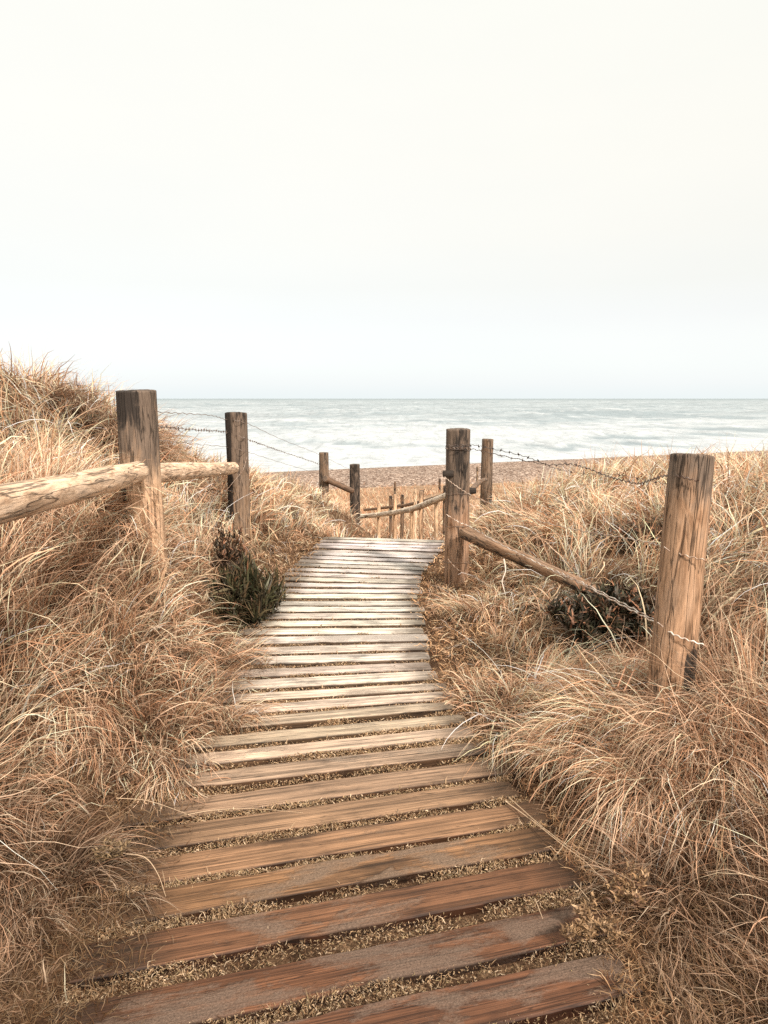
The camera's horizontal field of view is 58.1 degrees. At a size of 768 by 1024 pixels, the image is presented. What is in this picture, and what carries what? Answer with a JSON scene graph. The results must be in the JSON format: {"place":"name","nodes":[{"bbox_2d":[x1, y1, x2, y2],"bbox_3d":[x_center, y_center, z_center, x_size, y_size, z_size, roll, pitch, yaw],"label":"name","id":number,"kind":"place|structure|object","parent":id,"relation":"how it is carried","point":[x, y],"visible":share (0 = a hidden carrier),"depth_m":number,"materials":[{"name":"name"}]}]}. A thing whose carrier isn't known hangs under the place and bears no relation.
{"place":"outdoors","nodes":[
{"label":"outdoors","id":0,"kind":"place"},
{"bbox_2d":[0,386,767,1023],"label":"ground","id":1,"kind":"structure","parent":0,"point":[294,954],"depth_m":2.66,"materials":[{"name":"beige sand"}]},
{"bbox_2d":[0,421,113,479],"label":"grass tussock","id":2,"kind":"object","parent":1,"relation":"on","point":[48,454],"depth_m":4.72,"materials":[{"name":"beige plant"}]},
{"bbox_2d":[0,754,193,960],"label":"grass tussock","id":3,"kind":"object","parent":1,"relation":"on","point":[88,845],"depth_m":2.30,"materials":[{"name":"beige plant"}]},
{"bbox_2d":[89,834,130,862],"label":"dried weed","id":4,"kind":"object","parent":3,"relation":"on","point":[111,853],"visible":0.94,"depth_m":2.34,"materials":[{"name":"beige plant"}]},
{"bbox_2d":[16,371,198,463],"bbox_3d":[-2.638,-0.782,6.624,1.917,1.153,1.506,0,9,0],"label":"grass tussock","id":5,"kind":"object","parent":1,"relation":"on","point":[84,406],"depth_m":6.47,"materials":[{"name":"beige plant"}]},
{"bbox_2d":[0,514,232,773],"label":"grass tussock","id":6,"kind":"object","parent":1,"relation":"on","point":[138,666],"depth_m":3.21,"materials":[{"name":"beige plant"}]},
{"bbox_2d":[6,648,229,816],"bbox_3d":[-1.106,0.875,2.938,0.832,0.605,0.863,-7,11,-35],"label":"grass tussock","id":7,"kind":"object","parent":1,"relation":"on","point":[158,762],"depth_m":2.91,"materials":[{"name":"beige plant"}]},
{"bbox_2d":[5,497,242,702],"bbox_3d":[-1.407,0.435,3.613,1.124,1.255,1.042,-8,13,-42],"label":"grass tussock","id":8,"kind":"object","parent":1,"relation":"on","point":[162,611],"depth_m":3.65,"materials":[{"name":"beige plant"}]},
{"bbox_2d":[5,491,294,766],"bbox_3d":[-1.141,0.515,3.376,1.457,1.174,1.289,0,9,0],"label":"grass tussock","id":9,"kind":"object","parent":1,"relation":"on","point":[237,714],"depth_m":3.38,"materials":[{"name":"beige plant"}]},
{"bbox_2d":[85,420,227,513],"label":"grass tussock","id":10,"kind":"object","parent":1,"relation":"on","point":[191,484],"depth_m":6.95,"materials":[{"name":"beige plant"}]},
{"bbox_2d":[68,493,282,692],"bbox_3d":[-1.175,0.350,4.109,1.355,1.264,1.171,0,9,0],"label":"grass tussock","id":11,"kind":"object","parent":1,"relation":"on","point":[237,655],"depth_m":4.12,"materials":[{"name":"beige plant"}]},
{"bbox_2d":[0,389,359,576],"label":"post and rail fence","id":12,"kind":"object","parent":1,"relation":"on","point":[137,421],"visible":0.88,"depth_m":3.84,"materials":[{"name":"brown wood"}]},
{"bbox_2d":[205,518,248,574],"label":"shrub","id":13,"kind":"object","parent":1,"relation":"on","point":[223,554],"visible":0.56,"depth_m":5.23,"materials":[{"name":"brown plant"}]},
{"bbox_2d":[201,551,293,627],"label":"shrub","id":14,"kind":"object","parent":1,"relation":"on","point":[252,592],"visible":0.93,"depth_m":4.88,"materials":[{"name":"green plant"}]},
{"bbox_2d":[225,457,340,532],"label":"grass tussock","id":15,"kind":"object","parent":1,"relation":"on","point":[289,496],"depth_m":8.71,"materials":[{"name":"beige plant"}]},
{"bbox_2d":[49,537,642,1023],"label":"boardwalk","id":16,"kind":"structure","parent":1,"relation":"on","point":[551,991],"depth_m":2.46,"materials":[{"name":"brown wood"}]},
{"bbox_2d":[123,853,165,895],"bbox_3d":[-0.794,1.203,2.320,0.251,0.052,0.032,8,12,38],"label":"grass straw","id":17,"kind":"object","parent":16,"relation":"on","point":[149,861],"depth_m":2.34,"materials":[{"name":"beige plant"}]},
{"bbox_2d":[117,798,205,821],"bbox_3d":[-0.867,1.147,2.678,0.400,0.037,0.009,3,10,17],"label":"grass straw","id":18,"kind":"object","parent":16,"relation":"on","point":[153,802],"depth_m":2.69,"materials":[{"name":"beige plant"}]},
{"bbox_2d":[180,808,301,815],"bbox_3d":[-0.546,1.161,2.670,0.464,0.023,0.027,-1,9,-6],"label":"grass straw","id":19,"kind":"object","parent":16,"relation":"on","point":[233,808],"depth_m":2.67,"materials":[{"name":"beige plant"}]},
{"bbox_2d":[505,801,621,900],"bbox_3d":[0.618,1.177,2.454,0.014,0.043,0.642,-4,10,-24],"label":"grass straw","id":20,"kind":"object","parent":16,"relation":"on","point":[551,836],"depth_m":2.51,"materials":[{"name":"beige plant"}]},
{"bbox_2d":[508,797,633,881],"bbox_3d":[0.621,1.139,2.438,0.028,0.122,0.700,-4,10,-22],"label":"grass straw","id":21,"kind":"object","parent":16,"relation":"on","point":[557,838],"depth_m":2.46,"materials":[{"name":"beige plant"}]},
{"bbox_2d":[559,890,624,946],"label":"dried weed","id":22,"kind":"object","parent":16,"relation":"on","point":[588,927],"visible":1,"depth_m":2.03,"materials":[{"name":"beige plant"}]},
{"bbox_2d":[56,539,640,1023],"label":"leaf litter","id":23,"kind":"object","parent":1,"relation":"on","point":[218,915],"visible":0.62,"depth_m":2.40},
{"bbox_2d":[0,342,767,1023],"bbox_3d":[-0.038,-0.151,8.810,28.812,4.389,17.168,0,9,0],"label":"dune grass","id":24,"kind":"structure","parent":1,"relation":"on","point":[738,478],"depth_m":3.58,"materials":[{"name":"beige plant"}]},
{"bbox_2d":[0,498,767,1023],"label":"thatch","id":25,"kind":"object","parent":1,"relation":"on","point":[628,1012],"visible":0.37,"depth_m":2.29,"materials":[{"name":"brown plant"}]},
{"bbox_2d":[360,488,444,539],"bbox_3d":[0.319,0.161,11.456,0.330,1.704,5.119,-3,10,-15],"label":"stair handrail","id":26,"kind":"object","parent":1,"relation":"on","point":[412,510],"visible":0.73,"depth_m":10.88,"materials":[{"name":"brown wood"}]},
{"bbox_2d":[364,485,445,538],"bbox_3d":[0.436,0.043,14.568,0.240,1.753,5.182,-3,10,-18],"label":"stair handrail","id":27,"kind":"object","parent":1,"relation":"on","point":[400,505],"visible":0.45,"depth_m":14.88,"materials":[{"name":"brown wood"}]},
{"bbox_2d":[305,480,532,538],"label":"slope grass","id":28,"kind":"structure","parent":1,"relation":"on","point":[408,501],"depth_m":26.03,"materials":[{"name":"beige plant"}]},
{"bbox_2d":[438,478,440,492],"bbox_3d":[2.498,-1.081,31.068,0.102,0.856,0.102,0,9,0],"label":"marker post","id":29,"kind":"object","parent":1,"relation":"on","point":[439,486],"visible":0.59,"depth_m":31.02,"materials":[{"name":"brown wood"}]},
{"bbox_2d":[476,466,477,480],"bbox_3d":[4.600,-1.658,34.096,0.102,1.198,0.103,0,9,0],"label":"marker post","id":30,"kind":"object","parent":1,"relation":"on","point":[476,473],"visible":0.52,"depth_m":34.02,"materials":[{"name":"brown wood"}]},
{"bbox_2d":[417,657,551,722],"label":"grass tussock","id":31,"kind":"object","parent":1,"relation":"on","point":[467,688],"depth_m":3.75,"materials":[{"name":"beige plant"}]},
{"bbox_2d":[420,577,565,627],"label":"grass tussock","id":32,"kind":"object","parent":1,"relation":"on","point":[458,613],"depth_m":4.94,"materials":[{"name":"beige plant"}]},
{"bbox_2d":[502,559,505,594],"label":"twig","id":33,"kind":"object","parent":32,"relation":"on","point":[504,573],"visible":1,"depth_m":4.84,"materials":[{"name":"beige plant"}]},
{"bbox_2d":[469,471,595,535],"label":"grass tussock","id":34,"kind":"object","parent":1,"relation":"on","point":[527,493],"depth_m":7.51,"materials":[{"name":"beige plant"}]},
{"bbox_2d":[430,630,657,788],"bbox_3d":[0.883,0.854,3.414,1.423,0.491,1.195,0,9,0],"label":"grass tussock","id":35,"kind":"object","parent":1,"relation":"on","point":[512,701],"depth_m":3.40,"materials":[{"name":"beige plant"}]},
{"bbox_2d":[489,477,660,553],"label":"grass tussock","id":36,"kind":"object","parent":1,"relation":"on","point":[540,526],"depth_m":6.10,"materials":[{"name":"beige plant"}]},
{"bbox_2d":[443,428,714,723],"bbox_3d":[1.005,0.026,6.003,1.030,1.543,6.382,0,9,0],"label":"post and wire fence","id":37,"kind":"object","parent":1,"relation":"on","point":[683,551],"visible":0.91,"depth_m":2.96,"materials":[{"name":"brown wood"}]},
{"bbox_2d":[540,576,655,653],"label":"shrub","id":38,"kind":"object","parent":1,"relation":"on","point":[580,612],"visible":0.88,"depth_m":3.99,"materials":[{"name":"green plant"}]},
{"bbox_2d":[442,638,762,817],"bbox_3d":[0.974,0.906,2.926,1.523,0.516,1.108,0,9,0],"label":"grass tussock","id":39,"kind":"object","parent":1,"relation":"on","point":[550,746],"depth_m":2.88,"materials":[{"name":"beige plant"}]},
{"bbox_2d":[603,857,650,905],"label":"dried weed","id":40,"kind":"object","parent":1,"relation":"on","point":[630,889],"visible":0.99,"depth_m":2.16,"materials":[{"name":"beige plant"}]},
{"bbox_2d":[506,626,765,811],"bbox_3d":[1.134,0.818,3.206,1.192,0.556,1.170,0,9,0],"label":"grass tussock","id":41,"kind":"object","parent":1,"relation":"on","point":[597,682],"depth_m":3.19,"materials":[{"name":"beige plant"}]},
{"bbox_2d":[617,628,638,686],"bbox_3d":[1.114,0.661,3.149,0.007,0.233,0.195,9,13,43],"label":"grass straw","id":42,"kind":"object","parent":41,"relation":"on","point":[628,660],"depth_m":3.15,"materials":[{"name":"beige plant"}]},
{"bbox_2d":[624,635,649,690],"bbox_3d":[1.133,0.673,3.103,0.208,0.217,0.013,-8,13,-42],"label":"grass straw","id":43,"kind":"object","parent":41,"relation":"on","point":[635,666],"depth_m":3.09,"materials":[{"name":"beige plant"}]},
{"bbox_2d":[610,515,661,552],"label":"shrub","id":44,"kind":"object","parent":1,"relation":"on","point":[636,531],"visible":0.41,"depth_m":5.36,"materials":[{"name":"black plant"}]},
{"bbox_2d":[528,678,767,898],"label":"grass tussock","id":45,"kind":"object","parent":1,"relation":"on","point":[618,804],"depth_m":2.51,"materials":[{"name":"beige plant"}]},
{"bbox_2d":[555,765,767,1003],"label":"grass tussock","id":46,"kind":"object","parent":1,"relation":"on","point":[661,886],"depth_m":2.26,"materials":[{"name":"beige plant"}]},
{"bbox_2d":[586,622,767,809],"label":"grass tussock","id":47,"kind":"object","parent":1,"relation":"on","point":[717,716],"depth_m":2.70,"materials":[{"name":"beige plant"}]},
{"bbox_2d":[0,0,767,398],"label":"sky","id":48,"kind":"structure","parent":0,"point":[200,199],"materials":[{"name":"white"}]},
{"bbox_2d":[100,399,767,472],"bbox_3d":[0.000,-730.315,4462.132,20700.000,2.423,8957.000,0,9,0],"label":"sea","id":49,"kind":"structure","parent":0,"point":[369,433],"depth_m":130.67,"materials":[{"name":"liquid"}]},
{"bbox_2d":[256,450,767,489],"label":"beach","id":50,"kind":"structure","parent":0,"point":[515,471],"depth_m":47.47,"materials":[{"name":"beige sand"}]}
]}

